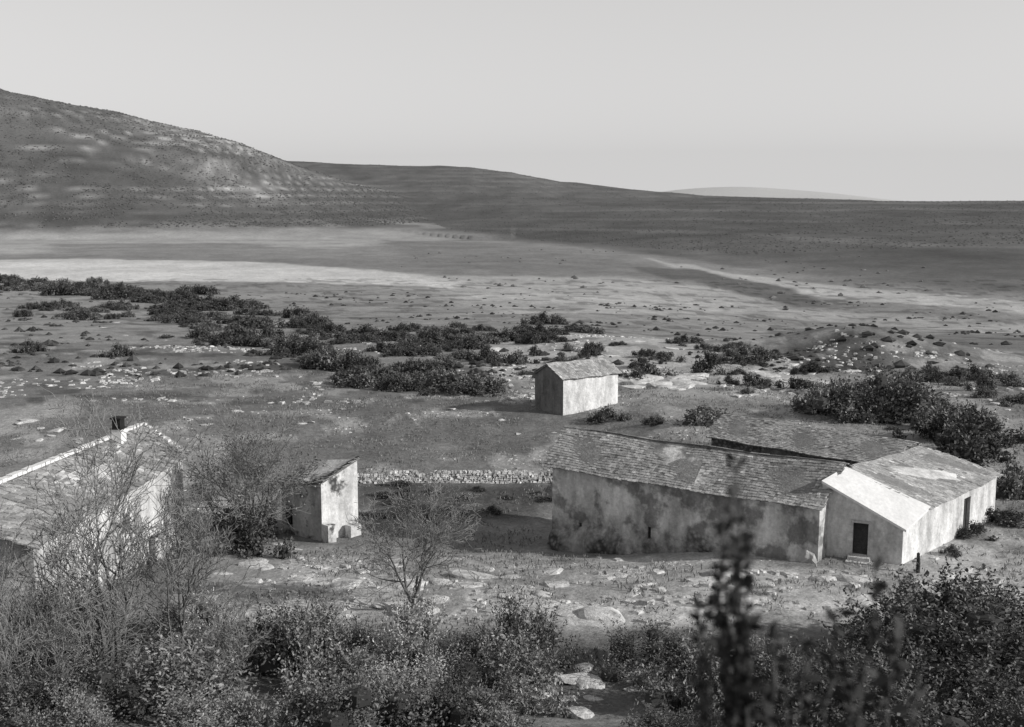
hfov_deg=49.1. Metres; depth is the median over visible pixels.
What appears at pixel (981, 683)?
thicket shrub
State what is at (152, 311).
shrub thicket
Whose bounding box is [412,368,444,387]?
shrub
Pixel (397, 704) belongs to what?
thicket shrub
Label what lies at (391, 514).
bramble clump
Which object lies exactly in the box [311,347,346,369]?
shrub
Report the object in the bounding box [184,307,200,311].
shrub thicket
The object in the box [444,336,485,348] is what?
shrub thicket
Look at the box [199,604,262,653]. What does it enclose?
thicket shrub
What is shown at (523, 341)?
shrub thicket
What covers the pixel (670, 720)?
thicket shrub
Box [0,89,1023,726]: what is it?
ground
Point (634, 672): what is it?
boulder
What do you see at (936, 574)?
boulder
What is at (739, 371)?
shrub
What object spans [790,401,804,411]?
shrub
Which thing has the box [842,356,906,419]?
shrub
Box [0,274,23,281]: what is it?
shrub thicket
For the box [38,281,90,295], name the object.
shrub thicket
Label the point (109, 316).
shrub thicket
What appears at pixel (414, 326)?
shrub thicket
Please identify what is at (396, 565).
boulder
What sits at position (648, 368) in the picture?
shrub
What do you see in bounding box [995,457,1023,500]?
shrub
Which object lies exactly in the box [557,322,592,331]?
shrub thicket
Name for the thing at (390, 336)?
shrub thicket
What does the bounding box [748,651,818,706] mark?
thicket shrub
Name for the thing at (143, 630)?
thicket shrub
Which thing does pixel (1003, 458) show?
shrub
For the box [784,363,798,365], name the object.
boulder
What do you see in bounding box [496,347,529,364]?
shrub
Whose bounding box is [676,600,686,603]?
boulder
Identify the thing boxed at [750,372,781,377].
boulder
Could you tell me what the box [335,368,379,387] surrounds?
shrub
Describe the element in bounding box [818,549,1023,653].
thicket shrub
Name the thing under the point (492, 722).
thicket shrub
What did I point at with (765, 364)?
shrub
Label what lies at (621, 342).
shrub thicket
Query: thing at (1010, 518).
shrub
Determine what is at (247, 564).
boulder
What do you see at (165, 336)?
shrub
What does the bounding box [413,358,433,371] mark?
shrub
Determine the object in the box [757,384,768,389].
shrub
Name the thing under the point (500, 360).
shrub
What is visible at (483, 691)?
boulder
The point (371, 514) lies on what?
bramble clump
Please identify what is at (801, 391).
boulder
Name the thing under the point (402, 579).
boulder
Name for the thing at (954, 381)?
shrub
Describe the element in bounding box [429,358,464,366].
shrub thicket
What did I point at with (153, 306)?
shrub thicket
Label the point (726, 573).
boulder
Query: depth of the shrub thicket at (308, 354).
143.37 m
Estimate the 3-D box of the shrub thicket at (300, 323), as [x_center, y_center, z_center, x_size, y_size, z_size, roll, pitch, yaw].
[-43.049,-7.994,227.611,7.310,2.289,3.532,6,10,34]
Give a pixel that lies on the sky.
(899, 100)
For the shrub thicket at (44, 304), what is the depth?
306.32 m
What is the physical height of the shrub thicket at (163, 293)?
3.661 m
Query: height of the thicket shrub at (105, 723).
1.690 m
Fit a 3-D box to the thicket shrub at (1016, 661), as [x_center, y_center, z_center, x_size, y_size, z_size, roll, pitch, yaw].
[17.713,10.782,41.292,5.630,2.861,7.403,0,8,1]
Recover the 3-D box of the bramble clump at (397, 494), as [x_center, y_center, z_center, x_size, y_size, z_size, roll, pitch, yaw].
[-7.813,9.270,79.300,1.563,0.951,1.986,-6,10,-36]
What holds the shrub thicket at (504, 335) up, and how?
on the ground at (366, 265)
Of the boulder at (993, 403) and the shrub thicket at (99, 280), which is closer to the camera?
the boulder at (993, 403)
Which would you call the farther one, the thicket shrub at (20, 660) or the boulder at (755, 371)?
the boulder at (755, 371)
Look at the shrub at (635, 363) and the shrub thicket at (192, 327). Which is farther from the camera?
the shrub thicket at (192, 327)
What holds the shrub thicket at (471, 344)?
on the ground at (366, 265)
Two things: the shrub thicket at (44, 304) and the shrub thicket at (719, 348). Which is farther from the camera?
the shrub thicket at (44, 304)
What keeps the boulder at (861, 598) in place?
on the ground at (366, 265)
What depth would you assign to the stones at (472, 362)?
150.26 m
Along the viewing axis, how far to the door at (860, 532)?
58.34 m
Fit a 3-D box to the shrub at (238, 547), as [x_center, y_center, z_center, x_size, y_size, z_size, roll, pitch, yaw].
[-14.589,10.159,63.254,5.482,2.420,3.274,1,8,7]
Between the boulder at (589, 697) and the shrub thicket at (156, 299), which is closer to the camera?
the boulder at (589, 697)
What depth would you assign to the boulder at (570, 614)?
49.47 m
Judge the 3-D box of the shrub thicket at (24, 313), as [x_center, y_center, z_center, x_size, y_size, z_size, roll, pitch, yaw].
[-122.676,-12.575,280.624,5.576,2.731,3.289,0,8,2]
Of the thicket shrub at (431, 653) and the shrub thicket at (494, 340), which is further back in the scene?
the shrub thicket at (494, 340)
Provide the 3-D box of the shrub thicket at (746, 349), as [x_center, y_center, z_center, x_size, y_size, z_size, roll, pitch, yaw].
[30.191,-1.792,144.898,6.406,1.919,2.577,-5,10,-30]
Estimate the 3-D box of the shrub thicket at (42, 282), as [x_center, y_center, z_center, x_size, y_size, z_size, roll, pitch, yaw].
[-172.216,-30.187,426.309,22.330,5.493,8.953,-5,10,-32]
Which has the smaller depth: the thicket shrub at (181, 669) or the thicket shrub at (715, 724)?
the thicket shrub at (715, 724)
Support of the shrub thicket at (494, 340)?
on the ground at (366, 265)
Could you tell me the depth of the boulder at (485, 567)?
59.20 m
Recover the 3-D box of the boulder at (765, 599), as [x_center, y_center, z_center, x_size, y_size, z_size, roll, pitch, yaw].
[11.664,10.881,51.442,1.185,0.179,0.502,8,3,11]
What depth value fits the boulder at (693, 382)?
120.19 m
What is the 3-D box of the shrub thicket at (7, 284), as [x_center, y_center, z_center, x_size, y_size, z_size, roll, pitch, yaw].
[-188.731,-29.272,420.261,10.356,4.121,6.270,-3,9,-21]
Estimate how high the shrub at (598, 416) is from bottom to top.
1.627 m
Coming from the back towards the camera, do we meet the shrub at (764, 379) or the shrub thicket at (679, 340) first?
the shrub thicket at (679, 340)
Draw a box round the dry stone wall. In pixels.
[357,469,551,483]
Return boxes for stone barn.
[541,426,856,563]
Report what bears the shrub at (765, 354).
on the ground at (366, 265)
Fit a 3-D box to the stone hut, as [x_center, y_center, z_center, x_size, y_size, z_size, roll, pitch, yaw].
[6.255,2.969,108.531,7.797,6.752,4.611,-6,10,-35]
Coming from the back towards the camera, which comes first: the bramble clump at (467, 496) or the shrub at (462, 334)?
the shrub at (462, 334)
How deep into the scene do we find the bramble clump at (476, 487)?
81.26 m
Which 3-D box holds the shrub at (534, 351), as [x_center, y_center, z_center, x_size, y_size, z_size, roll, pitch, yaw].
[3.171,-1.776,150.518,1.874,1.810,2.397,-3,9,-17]
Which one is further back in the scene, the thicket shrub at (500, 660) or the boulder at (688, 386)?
the boulder at (688, 386)
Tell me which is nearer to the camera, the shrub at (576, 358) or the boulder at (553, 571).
the boulder at (553, 571)
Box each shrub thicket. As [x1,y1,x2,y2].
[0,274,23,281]
[0,275,20,283]
[0,280,18,289]
[2,283,40,290]
[12,308,33,316]
[16,301,43,308]
[24,277,51,287]
[25,300,67,309]
[30,277,83,287]
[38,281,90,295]
[38,307,53,310]
[49,297,79,306]
[50,281,73,289]
[61,308,99,319]
[63,305,90,310]
[80,282,99,289]
[84,284,124,295]
[86,276,109,283]
[89,307,111,312]
[90,282,151,299]
[91,305,121,310]
[96,301,132,310]
[103,313,119,318]
[105,298,139,309]
[113,281,134,287]
[128,294,167,303]
[145,288,167,294]
[145,304,161,308]
[146,307,181,314]
[150,290,173,299]
[155,299,210,308]
[158,312,212,323]
[162,311,175,315]
[163,304,184,311]
[166,287,194,297]
[167,289,203,304]
[175,284,219,294]
[177,317,209,324]
[179,309,207,315]
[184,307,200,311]
[187,292,218,303]
[188,323,232,328]
[190,303,226,310]
[191,297,261,310]
[191,331,234,343]
[196,323,221,328]
[203,309,230,318]
[205,294,270,308]
[208,324,262,345]
[212,315,229,319]
[213,315,259,323]
[221,334,269,346]
[227,314,289,329]
[233,306,269,314]
[246,322,296,338]
[257,331,321,346]
[258,308,280,315]
[266,341,291,353]
[268,345,309,355]
[279,305,312,317]
[282,337,327,354]
[285,319,316,327]
[288,310,332,322]
[295,330,317,334]
[297,315,331,326]
[297,348,385,367]
[299,350,348,370]
[303,330,336,338]
[306,325,335,330]
[312,322,350,333]
[321,337,357,344]
[327,361,364,371]
[330,364,393,379]
[332,323,386,340]
[333,365,378,374]
[338,332,382,342]
[343,361,411,387]
[352,330,418,340]
[355,324,378,332]
[366,340,394,352]
[372,330,408,341]
[374,371,423,392]
[375,369,427,382]
[380,344,428,357]
[382,346,419,354]
[385,340,420,350]
[386,322,437,331]
[389,368,512,392]
[394,328,464,345]
[396,341,425,351]
[417,379,503,396]
[420,344,447,349]
[429,327,455,334]
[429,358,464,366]
[433,348,503,360]
[435,333,455,342]
[444,327,486,336]
[444,334,467,343]
[444,335,491,351]
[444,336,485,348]
[457,332,502,343]
[466,324,497,331]
[483,326,526,342]
[502,323,533,333]
[513,336,544,343]
[516,321,564,334]
[517,331,551,337]
[520,311,568,324]
[539,332,576,342]
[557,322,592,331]
[560,325,604,333]
[577,344,601,357]
[582,341,604,350]
[609,340,628,345]
[630,348,663,356]
[665,333,703,343]
[693,342,714,348]
[711,343,742,352]
[716,352,763,366]
[723,342,760,356]
[726,341,745,344]
[790,360,833,374]
[861,376,909,384]
[902,370,947,382]
[913,369,936,376]
[939,363,1004,380]
[990,391,1023,406]
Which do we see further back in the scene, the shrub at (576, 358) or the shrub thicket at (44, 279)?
the shrub thicket at (44, 279)
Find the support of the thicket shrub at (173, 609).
on the ground at (366, 265)
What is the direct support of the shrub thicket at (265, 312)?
on the ground at (366, 265)
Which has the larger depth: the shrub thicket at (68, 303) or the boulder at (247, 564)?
the shrub thicket at (68, 303)
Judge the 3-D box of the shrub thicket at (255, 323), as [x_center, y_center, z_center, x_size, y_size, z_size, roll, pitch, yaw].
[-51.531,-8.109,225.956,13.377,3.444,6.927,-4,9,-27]
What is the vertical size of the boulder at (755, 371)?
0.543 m
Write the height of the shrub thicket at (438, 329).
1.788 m
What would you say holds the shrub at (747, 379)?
on the ground at (366, 265)
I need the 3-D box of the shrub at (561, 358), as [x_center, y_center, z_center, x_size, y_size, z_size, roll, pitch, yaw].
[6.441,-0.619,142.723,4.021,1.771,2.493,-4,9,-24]
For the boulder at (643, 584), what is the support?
on the ground at (366, 265)
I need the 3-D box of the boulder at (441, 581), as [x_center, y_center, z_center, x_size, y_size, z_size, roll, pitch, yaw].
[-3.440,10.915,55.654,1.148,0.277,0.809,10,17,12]
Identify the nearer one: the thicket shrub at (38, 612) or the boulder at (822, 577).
the thicket shrub at (38, 612)
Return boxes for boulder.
[13,421,27,424]
[19,418,38,422]
[47,427,66,432]
[212,572,232,574]
[238,561,273,568]
[244,558,268,562]
[259,566,270,570]
[314,564,328,569]
[319,579,361,592]
[371,601,409,608]
[387,580,428,589]
[387,603,408,610]
[388,564,402,567]
[389,610,409,615]
[392,576,422,582]
[417,606,440,615]
[420,595,448,603]
[432,578,451,584]
[448,569,497,578]
[449,582,487,587]
[460,601,486,606]
[465,687,498,696]
[474,566,494,569]
[500,574,520,578]
[525,598,561,607]
[531,685,553,694]
[534,591,551,596]
[536,568,563,574]
[541,581,569,587]
[553,606,580,612]
[554,695,576,700]
[556,672,601,684]
[557,612,577,617]
[564,706,593,718]
[573,663,593,672]
[576,605,624,622]
[577,676,604,688]
[583,695,594,701]
[597,576,615,579]
[615,573,627,577]
[618,376,631,384]
[618,385,645,389]
[619,380,654,384]
[622,668,651,676]
[622,686,632,691]
[623,592,640,596]
[629,374,663,380]
[631,582,656,586]
[641,700,667,710]
[645,381,672,386]
[652,586,667,591]
[656,385,679,388]
[657,606,703,622]
[660,375,692,380]
[663,347,678,349]
[667,376,706,379]
[668,379,707,384]
[669,388,685,390]
[672,381,690,385]
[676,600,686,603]
[677,583,697,586]
[677,594,692,597]
[678,383,694,388]
[685,373,708,376]
[686,576,727,582]
[697,591,722,595]
[703,595,764,603]
[710,569,730,577]
[727,394,741,397]
[745,370,763,372]
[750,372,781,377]
[753,580,774,586]
[761,598,774,601]
[768,377,782,381]
[772,585,792,589]
[780,571,798,575]
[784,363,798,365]
[796,389,810,393]
[810,574,837,582]
[833,574,881,582]
[844,370,860,372]
[849,594,880,609]
[922,571,954,579]
[952,567,973,572]
[988,402,999,404]
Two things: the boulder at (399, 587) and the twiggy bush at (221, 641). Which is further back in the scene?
the boulder at (399, 587)
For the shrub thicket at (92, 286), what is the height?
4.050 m
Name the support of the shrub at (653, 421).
on the ground at (366, 265)
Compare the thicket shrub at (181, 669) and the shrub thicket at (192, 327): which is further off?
the shrub thicket at (192, 327)
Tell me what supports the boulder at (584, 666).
on the ground at (366, 265)
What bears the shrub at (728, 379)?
on the ground at (366, 265)
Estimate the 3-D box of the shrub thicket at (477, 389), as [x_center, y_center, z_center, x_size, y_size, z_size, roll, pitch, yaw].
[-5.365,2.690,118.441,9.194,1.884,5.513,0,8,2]
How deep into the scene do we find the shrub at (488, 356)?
146.38 m
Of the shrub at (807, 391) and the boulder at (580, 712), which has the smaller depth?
the boulder at (580, 712)
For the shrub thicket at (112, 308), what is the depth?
305.03 m
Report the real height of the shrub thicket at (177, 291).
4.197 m
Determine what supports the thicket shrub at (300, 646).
on the ground at (366, 265)
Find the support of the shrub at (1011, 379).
on the ground at (366, 265)
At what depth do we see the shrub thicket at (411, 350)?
155.29 m
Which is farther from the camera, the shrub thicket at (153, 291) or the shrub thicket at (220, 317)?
the shrub thicket at (153, 291)
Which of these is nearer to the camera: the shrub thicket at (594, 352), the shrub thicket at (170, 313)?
the shrub thicket at (594, 352)
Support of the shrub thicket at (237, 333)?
on the ground at (366, 265)
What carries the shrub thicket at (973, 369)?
on the ground at (366, 265)
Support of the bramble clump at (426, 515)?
on the ground at (366, 265)
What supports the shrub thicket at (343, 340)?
on the ground at (366, 265)
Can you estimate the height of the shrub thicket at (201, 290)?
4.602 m
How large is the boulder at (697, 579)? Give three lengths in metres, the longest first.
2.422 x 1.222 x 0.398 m
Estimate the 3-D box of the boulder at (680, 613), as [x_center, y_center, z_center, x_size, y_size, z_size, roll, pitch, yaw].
[7.626,11.181,49.452,2.225,0.361,2.293,-3,13,-14]
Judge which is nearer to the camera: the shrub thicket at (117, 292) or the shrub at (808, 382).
the shrub at (808, 382)
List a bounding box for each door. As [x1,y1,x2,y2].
[852,523,868,554]
[963,498,966,526]
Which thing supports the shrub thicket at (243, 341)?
on the ground at (366, 265)
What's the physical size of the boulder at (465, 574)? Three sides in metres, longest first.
3.053 x 1.068 x 0.423 m
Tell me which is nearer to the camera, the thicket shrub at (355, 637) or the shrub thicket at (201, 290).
the thicket shrub at (355, 637)
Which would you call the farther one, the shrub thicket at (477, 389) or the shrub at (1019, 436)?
the shrub thicket at (477, 389)
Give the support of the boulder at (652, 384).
on the ground at (366, 265)
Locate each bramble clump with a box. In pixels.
[359,511,390,518]
[366,491,391,502]
[377,479,415,492]
[383,500,411,505]
[384,509,400,518]
[392,488,412,499]
[423,514,442,525]
[453,492,478,502]
[472,485,485,491]
[481,504,504,515]
[501,494,513,500]
[535,495,551,502]
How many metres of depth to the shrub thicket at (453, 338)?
171.97 m
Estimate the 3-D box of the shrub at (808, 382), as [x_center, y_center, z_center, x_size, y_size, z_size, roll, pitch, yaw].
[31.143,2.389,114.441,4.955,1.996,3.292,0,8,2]
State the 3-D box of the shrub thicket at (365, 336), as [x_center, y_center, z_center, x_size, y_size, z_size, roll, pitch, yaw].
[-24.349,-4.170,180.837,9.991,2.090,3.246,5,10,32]
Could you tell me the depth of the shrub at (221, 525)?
71.42 m
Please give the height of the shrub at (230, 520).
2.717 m
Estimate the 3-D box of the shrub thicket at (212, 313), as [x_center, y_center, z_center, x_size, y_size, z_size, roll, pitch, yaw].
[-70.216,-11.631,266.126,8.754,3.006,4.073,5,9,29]
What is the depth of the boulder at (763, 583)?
53.85 m
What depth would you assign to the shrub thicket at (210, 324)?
220.00 m
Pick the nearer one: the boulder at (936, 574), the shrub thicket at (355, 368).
the boulder at (936, 574)
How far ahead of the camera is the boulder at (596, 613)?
49.12 m
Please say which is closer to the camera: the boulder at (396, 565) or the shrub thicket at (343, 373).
the boulder at (396, 565)
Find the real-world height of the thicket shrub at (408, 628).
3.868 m
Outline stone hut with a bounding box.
[532,357,621,414]
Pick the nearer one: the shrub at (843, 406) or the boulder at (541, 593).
the boulder at (541, 593)
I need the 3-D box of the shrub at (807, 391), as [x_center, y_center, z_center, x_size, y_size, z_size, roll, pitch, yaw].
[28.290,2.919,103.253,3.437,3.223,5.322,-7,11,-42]
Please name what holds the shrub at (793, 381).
on the ground at (366, 265)
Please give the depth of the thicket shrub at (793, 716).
32.11 m
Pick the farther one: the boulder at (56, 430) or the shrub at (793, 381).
the shrub at (793, 381)
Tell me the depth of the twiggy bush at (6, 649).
36.88 m
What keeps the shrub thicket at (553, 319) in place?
on the ground at (366, 265)
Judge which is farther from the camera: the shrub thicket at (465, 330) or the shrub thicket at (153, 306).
the shrub thicket at (153, 306)
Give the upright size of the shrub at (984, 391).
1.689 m
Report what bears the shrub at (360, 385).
on the ground at (366, 265)
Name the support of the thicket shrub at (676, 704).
on the ground at (366, 265)
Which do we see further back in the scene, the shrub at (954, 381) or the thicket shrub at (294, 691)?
the shrub at (954, 381)
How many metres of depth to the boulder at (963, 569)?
56.33 m
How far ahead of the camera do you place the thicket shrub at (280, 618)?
44.65 m
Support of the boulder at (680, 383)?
on the ground at (366, 265)
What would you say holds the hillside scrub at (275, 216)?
on the ground at (366, 265)
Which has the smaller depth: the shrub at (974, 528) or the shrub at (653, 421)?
the shrub at (974, 528)
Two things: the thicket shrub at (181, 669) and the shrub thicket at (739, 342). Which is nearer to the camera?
the thicket shrub at (181, 669)
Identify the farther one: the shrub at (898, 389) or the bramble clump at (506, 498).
the shrub at (898, 389)
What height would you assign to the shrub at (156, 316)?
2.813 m
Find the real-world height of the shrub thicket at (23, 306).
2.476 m
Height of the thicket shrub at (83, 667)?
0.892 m
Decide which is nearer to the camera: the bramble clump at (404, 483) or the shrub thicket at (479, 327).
the bramble clump at (404, 483)
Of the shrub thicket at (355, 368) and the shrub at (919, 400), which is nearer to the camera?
the shrub at (919, 400)
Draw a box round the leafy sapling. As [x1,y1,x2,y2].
[681,452,927,726]
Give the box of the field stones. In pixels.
[0,326,1023,632]
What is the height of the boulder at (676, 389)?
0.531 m
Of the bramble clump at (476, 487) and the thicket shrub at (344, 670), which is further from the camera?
the bramble clump at (476, 487)
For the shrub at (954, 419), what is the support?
on the ground at (366, 265)
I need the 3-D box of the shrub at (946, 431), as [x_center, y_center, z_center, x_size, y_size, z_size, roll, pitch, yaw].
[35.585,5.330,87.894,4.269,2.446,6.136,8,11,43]
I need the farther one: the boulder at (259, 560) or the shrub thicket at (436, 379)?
the shrub thicket at (436, 379)
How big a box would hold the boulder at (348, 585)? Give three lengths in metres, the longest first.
2.213 x 1.359 x 0.520 m
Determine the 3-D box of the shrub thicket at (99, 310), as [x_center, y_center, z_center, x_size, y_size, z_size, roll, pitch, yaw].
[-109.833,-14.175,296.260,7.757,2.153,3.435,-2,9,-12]
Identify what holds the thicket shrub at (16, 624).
on the ground at (366, 265)
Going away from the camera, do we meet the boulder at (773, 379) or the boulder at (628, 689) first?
the boulder at (628, 689)
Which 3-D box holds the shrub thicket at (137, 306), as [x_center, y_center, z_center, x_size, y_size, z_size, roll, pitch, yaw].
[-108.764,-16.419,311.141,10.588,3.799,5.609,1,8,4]
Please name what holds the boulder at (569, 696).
on the ground at (366, 265)
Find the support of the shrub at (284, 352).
on the ground at (366, 265)
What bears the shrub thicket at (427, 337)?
on the ground at (366, 265)
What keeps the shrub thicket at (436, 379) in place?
on the ground at (366, 265)
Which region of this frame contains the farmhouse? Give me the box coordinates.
[0,416,191,625]
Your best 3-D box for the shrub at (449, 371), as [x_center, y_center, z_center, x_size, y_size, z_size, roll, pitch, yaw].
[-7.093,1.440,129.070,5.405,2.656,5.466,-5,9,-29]
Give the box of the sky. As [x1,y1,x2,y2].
[0,0,1023,200]
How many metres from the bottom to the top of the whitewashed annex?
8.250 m
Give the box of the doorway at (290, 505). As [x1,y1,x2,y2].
[290,505,292,523]
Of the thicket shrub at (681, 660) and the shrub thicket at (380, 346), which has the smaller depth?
the thicket shrub at (681, 660)
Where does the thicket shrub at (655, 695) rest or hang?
on the ground at (366, 265)
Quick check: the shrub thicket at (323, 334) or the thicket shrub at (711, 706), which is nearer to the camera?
the thicket shrub at (711, 706)
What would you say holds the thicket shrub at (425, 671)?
on the ground at (366, 265)
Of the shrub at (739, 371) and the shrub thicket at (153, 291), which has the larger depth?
the shrub thicket at (153, 291)
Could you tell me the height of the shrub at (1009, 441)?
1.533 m
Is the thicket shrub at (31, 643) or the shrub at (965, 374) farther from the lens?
the shrub at (965, 374)
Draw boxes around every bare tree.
[0,387,202,681]
[0,489,130,694]
[91,464,260,654]
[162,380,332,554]
[338,464,488,611]
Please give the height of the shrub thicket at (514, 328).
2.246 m
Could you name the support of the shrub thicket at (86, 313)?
on the ground at (366, 265)
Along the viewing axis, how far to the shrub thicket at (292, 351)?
157.45 m
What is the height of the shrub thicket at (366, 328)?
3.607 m
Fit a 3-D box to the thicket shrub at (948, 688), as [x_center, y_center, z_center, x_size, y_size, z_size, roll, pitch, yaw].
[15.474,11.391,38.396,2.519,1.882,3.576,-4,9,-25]
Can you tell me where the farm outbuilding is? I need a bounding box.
[703,414,921,464]
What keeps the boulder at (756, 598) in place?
on the ground at (366, 265)
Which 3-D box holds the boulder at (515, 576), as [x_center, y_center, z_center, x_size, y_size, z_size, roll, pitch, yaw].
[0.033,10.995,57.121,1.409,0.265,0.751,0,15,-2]
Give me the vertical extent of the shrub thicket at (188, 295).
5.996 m
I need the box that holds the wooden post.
[916,552,919,572]
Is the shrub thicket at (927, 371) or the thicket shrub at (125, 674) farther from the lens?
the shrub thicket at (927, 371)
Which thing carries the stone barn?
on the ground at (366, 265)
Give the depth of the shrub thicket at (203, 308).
312.03 m
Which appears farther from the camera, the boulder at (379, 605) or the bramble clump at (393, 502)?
the bramble clump at (393, 502)
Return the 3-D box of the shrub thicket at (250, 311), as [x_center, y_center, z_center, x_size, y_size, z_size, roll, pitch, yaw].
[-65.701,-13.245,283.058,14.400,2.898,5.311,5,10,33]
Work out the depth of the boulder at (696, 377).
123.58 m
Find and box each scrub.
[0,88,427,227]
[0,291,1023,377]
[301,161,1023,254]
[401,237,996,299]
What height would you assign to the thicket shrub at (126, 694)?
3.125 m
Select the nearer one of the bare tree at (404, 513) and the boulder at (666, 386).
the bare tree at (404, 513)
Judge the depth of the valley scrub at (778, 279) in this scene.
499.64 m
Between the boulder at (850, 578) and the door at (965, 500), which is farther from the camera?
the door at (965, 500)
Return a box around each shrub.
[0,609,29,638]
[0,627,35,675]
[0,636,168,726]
[0,662,77,726]
[3,618,101,677]
[5,676,108,726]
[9,340,49,352]
[11,622,48,662]
[12,591,179,681]
[22,625,286,723]
[23,276,51,283]
[24,574,72,638]
[37,590,107,647]
[54,686,119,726]
[68,657,101,674]
[96,342,137,357]
[105,659,163,694]
[116,310,135,316]
[138,678,247,726]
[144,595,191,635]
[145,311,163,320]
[158,334,174,338]
[166,580,246,648]
[185,325,220,338]
[189,601,327,681]
[195,321,208,330]
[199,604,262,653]
[205,522,298,558]
[206,325,221,330]
[208,501,281,537]
[210,680,270,723]
[211,682,274,726]
[220,503,256,541]
[231,656,380,726]
[242,584,382,694]
[248,593,305,673]
[254,350,270,355]
[266,680,319,722]
[276,347,297,357]
[279,644,456,726]
[295,590,359,663]
[299,630,402,715]
[304,346,348,365]
[310,345,328,352]
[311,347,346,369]
[327,658,371,693]
[329,368,366,388]
[335,358,351,368]
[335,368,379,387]
[335,617,388,664]
[336,351,380,371]
[353,644,410,722]
[361,576,451,672]
[380,643,482,703]
[386,665,537,726]
[390,635,439,677]
[392,356,481,380]
[404,356,415,369]
[405,366,438,375]
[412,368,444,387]
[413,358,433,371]
[414,616,583,717]
[418,342,442,355]
[427,689,542,726]
[432,621,538,678]
[441,321,466,327]
[443,365,465,377]
[448,586,585,669]
[457,332,469,336]
[458,622,496,668]
[473,343,499,363]
[489,668,548,714]
[490,357,509,366]
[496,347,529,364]
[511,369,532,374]
[526,330,543,344]
[528,344,540,356]
[552,352,571,361]
[563,342,572,348]
[570,355,583,360]
[581,605,695,692]
[583,406,629,424]
[616,412,633,421]
[618,702,697,726]
[622,359,676,379]
[627,355,655,368]
[631,626,767,724]
[640,414,673,426]
[644,633,790,682]
[647,351,685,362]
[660,649,758,713]
[673,402,737,427]
[674,693,812,726]
[679,703,723,726]
[680,631,808,697]
[690,347,725,374]
[704,685,846,726]
[716,374,736,384]
[724,368,754,374]
[731,374,770,387]
[740,386,755,394]
[743,635,1010,726]
[744,347,780,361]
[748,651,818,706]
[749,362,774,367]
[757,377,775,386]
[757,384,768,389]
[768,628,948,723]
[775,376,804,388]
[775,688,884,726]
[789,379,832,403]
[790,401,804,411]
[791,389,831,414]
[794,378,822,393]
[795,374,864,413]
[795,598,964,665]
[801,373,871,423]
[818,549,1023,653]
[821,568,1023,716]
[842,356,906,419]
[853,389,904,424]
[858,634,1023,721]
[862,377,945,423]
[863,631,940,662]
[866,366,973,424]
[877,373,932,423]
[881,567,1023,640]
[884,425,906,432]
[892,406,942,440]
[900,366,914,380]
[907,409,1023,443]
[918,666,1006,720]
[920,361,940,372]
[927,414,999,442]
[928,401,1010,434]
[928,611,1023,699]
[928,613,1023,695]
[929,391,977,413]
[932,409,1008,433]
[934,414,1010,466]
[935,413,965,442]
[938,543,961,557]
[939,435,1017,463]
[940,375,965,386]
[956,520,998,540]
[956,702,1021,726]
[959,369,973,381]
[960,685,1023,726]
[963,366,997,391]
[970,383,997,397]
[984,431,1017,447]
[985,506,1023,528]
[995,369,1023,387]
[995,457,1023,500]
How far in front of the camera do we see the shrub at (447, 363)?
129.31 m
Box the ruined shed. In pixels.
[277,456,360,542]
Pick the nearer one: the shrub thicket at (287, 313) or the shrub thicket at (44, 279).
the shrub thicket at (287, 313)
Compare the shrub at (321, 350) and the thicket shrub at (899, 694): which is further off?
the shrub at (321, 350)
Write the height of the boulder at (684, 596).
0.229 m
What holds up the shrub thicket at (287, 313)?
on the ground at (366, 265)
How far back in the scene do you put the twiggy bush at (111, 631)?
39.02 m
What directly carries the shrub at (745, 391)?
on the ground at (366, 265)
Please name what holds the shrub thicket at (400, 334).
on the ground at (366, 265)
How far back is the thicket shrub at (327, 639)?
44.21 m
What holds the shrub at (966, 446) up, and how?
on the ground at (366, 265)
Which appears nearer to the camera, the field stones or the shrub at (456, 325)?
the field stones
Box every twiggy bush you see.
[0,538,101,716]
[0,560,168,681]
[139,581,293,686]
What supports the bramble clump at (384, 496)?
on the ground at (366, 265)
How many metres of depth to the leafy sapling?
3.61 m
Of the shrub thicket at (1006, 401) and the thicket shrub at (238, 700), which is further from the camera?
the shrub thicket at (1006, 401)
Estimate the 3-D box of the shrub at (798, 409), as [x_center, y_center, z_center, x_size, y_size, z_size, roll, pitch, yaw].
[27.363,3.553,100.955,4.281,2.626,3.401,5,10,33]
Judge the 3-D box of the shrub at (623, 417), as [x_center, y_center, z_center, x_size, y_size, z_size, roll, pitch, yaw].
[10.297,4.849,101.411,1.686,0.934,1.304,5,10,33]
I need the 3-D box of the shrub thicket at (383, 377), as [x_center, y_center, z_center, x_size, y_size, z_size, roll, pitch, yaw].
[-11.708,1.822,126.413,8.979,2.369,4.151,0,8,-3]
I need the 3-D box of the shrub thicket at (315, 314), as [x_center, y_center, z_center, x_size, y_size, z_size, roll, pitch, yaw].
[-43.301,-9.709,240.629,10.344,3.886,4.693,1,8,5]
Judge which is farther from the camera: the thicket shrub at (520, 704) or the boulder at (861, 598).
the boulder at (861, 598)
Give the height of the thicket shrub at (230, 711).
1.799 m
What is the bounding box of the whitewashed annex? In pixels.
[822,446,1002,565]
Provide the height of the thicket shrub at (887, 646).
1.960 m
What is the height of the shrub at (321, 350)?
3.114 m
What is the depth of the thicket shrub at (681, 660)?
41.56 m
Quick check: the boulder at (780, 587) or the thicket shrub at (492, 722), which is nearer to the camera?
the thicket shrub at (492, 722)
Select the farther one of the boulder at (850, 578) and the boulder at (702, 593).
the boulder at (850, 578)

